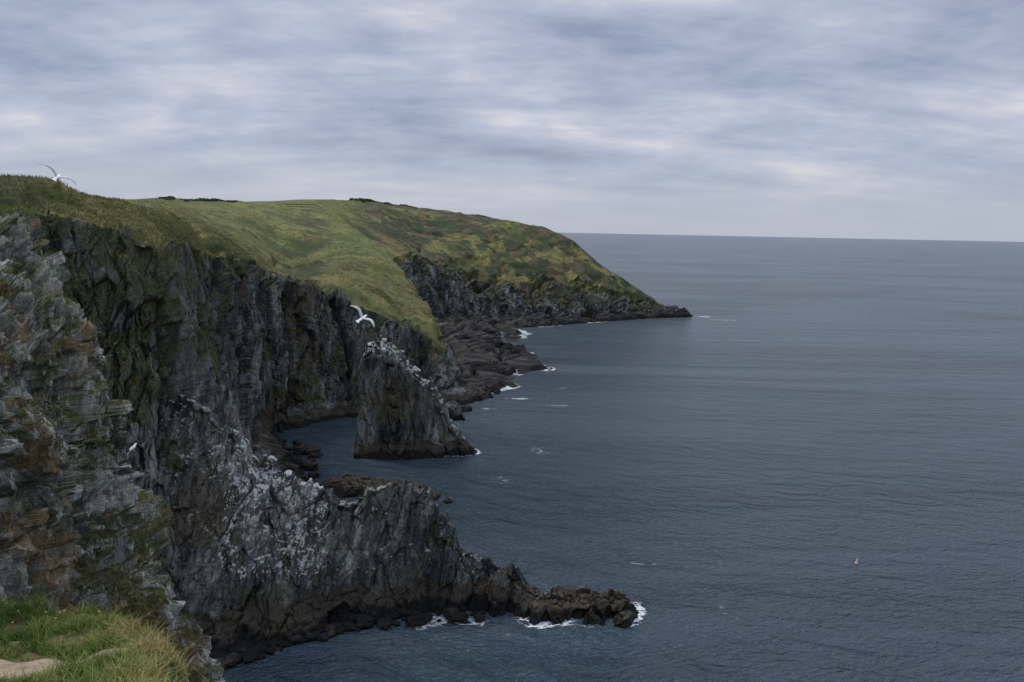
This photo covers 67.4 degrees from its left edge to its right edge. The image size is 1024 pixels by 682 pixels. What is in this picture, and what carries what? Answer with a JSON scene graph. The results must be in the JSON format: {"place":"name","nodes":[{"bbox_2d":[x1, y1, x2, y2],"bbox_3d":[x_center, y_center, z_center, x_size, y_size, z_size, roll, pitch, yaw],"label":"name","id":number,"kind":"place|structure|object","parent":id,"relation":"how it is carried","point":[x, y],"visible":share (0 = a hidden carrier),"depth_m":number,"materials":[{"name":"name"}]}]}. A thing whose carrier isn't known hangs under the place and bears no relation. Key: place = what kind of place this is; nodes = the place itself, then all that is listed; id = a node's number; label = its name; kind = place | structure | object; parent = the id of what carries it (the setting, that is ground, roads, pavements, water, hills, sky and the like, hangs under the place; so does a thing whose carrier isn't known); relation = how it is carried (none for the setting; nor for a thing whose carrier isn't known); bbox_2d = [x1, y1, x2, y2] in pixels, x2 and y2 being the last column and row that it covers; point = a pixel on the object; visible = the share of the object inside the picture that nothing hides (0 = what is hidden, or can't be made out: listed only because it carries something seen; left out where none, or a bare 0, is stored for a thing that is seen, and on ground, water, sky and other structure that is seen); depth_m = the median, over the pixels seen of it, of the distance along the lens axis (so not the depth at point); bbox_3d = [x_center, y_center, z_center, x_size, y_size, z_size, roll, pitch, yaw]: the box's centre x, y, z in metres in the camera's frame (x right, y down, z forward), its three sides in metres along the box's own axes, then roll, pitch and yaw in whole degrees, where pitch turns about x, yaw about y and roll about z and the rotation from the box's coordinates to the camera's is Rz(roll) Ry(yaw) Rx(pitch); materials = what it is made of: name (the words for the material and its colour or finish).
{"place":"outdoors","nodes":[
{"label":"outdoors","id":0,"kind":"place"},
{"bbox_2d":[42,164,75,183],"bbox_3d":[-19.704,-7.172,33.354,1.617,0.341,0.778,32,20,-21],"label":"seagull","id":1,"kind":"object","parent":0,"point":[57,177],"visible":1,"depth_m":33.32,"materials":[{"name":"white"}]},
{"bbox_2d":[0,203,226,681],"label":"lichen covered cliff","id":2,"kind":"structure","parent":0,"point":[39,552],"depth_m":26.87,"materials":[{"name":"grey stone"}]},
{"bbox_2d":[0,608,188,681],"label":"grassy ledge","id":3,"kind":"object","parent":2,"relation":"attached to","point":[34,656],"visible":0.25,"depth_m":14.98,"materials":[{"name":"green plant"}]},
{"bbox_2d":[0,644,149,677],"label":"footpath","id":4,"kind":"structure","parent":3,"relation":"on","point":[5,666],"depth_m":13.82,"materials":[{"name":"beige soil"}]},
{"bbox_2d":[0,589,192,681],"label":"grass","id":5,"kind":"structure","parent":3,"relation":"on","point":[127,668],"depth_m":14.60,"materials":[{"name":"green plant"}]},
{"bbox_2d":[0,202,222,675],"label":"grass","id":6,"kind":"structure","parent":2,"relation":"on","point":[32,213],"depth_m":27.47,"materials":[{"name":"green plant"}]},
{"bbox_2d":[125,443,136,453],"bbox_3d":[-15.355,4.388,31.062,0.162,0.253,0.676,4,34,20],"label":"seagull","id":7,"kind":"object","parent":2,"relation":"on","point":[131,448],"visible":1,"depth_m":31.01,"materials":[{"name":"white"}]},
{"bbox_2d":[0,175,691,620],"bbox_3d":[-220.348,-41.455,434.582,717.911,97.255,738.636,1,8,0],"label":"coastal headland terrain","id":8,"kind":"structure","parent":0,"point":[438,297],"depth_m":247.69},
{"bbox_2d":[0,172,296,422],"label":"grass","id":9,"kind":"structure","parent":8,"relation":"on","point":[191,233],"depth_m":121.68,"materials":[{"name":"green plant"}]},
{"bbox_2d":[156,196,242,202],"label":"hedgerow","id":10,"kind":"object","parent":8,"relation":"on","point":[193,200],"visible":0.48,"depth_m":385.73,"materials":[{"name":"green plant"}]},
{"bbox_2d":[349,198,418,207],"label":"hedgerow","id":11,"kind":"object","parent":8,"relation":"on","point":[364,200],"visible":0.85,"depth_m":629.36,"materials":[{"name":"green plant"}]},
{"bbox_2d":[157,395,638,655],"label":"rock promontory","id":12,"kind":"structure","parent":8,"relation":"attached to","point":[270,550],"depth_m":119.37,"materials":[{"name":"grey stone"}]},
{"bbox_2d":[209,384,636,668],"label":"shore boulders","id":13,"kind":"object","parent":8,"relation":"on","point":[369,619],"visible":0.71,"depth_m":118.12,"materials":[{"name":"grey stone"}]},
{"bbox_2d":[350,305,374,326],"bbox_3d":[-6.642,-1.056,34.166,1.544,0.325,0.742,41,40,7],"label":"seagull","id":14,"kind":"object","parent":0,"point":[362,317],"visible":1,"depth_m":34.13,"materials":[{"name":"white"}]},
{"bbox_2d":[0,0,1023,241],"label":"sky","id":15,"kind":"structure","parent":0,"point":[857,119],"materials":[{"name":"grey"}]},
{"bbox_2d":[222,233,1023,681],"bbox_3d":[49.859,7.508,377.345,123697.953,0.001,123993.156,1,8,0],"label":"sea","id":16,"kind":"structure","parent":0,"point":[752,459],"depth_m":191.98,"materials":[{"name":"liquid"}]},
{"bbox_2d":[347,327,376,417],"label":"sea stack","id":17,"kind":"object","parent":16,"relation":"in","point":[366,337],"visible":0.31,"depth_m":247.79,"materials":[{"name":"grey stone"}]},
{"bbox_2d":[319,473,428,497],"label":"rock reef","id":18,"kind":"object","parent":16,"relation":"in","point":[345,485],"visible":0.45,"depth_m":175.24},
{"bbox_2d":[354,335,477,460],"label":"sea stack","id":19,"kind":"object","parent":16,"relation":"in","point":[403,412],"visible":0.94,"depth_m":203.47,"materials":[{"name":"grey stone"}]}
]}

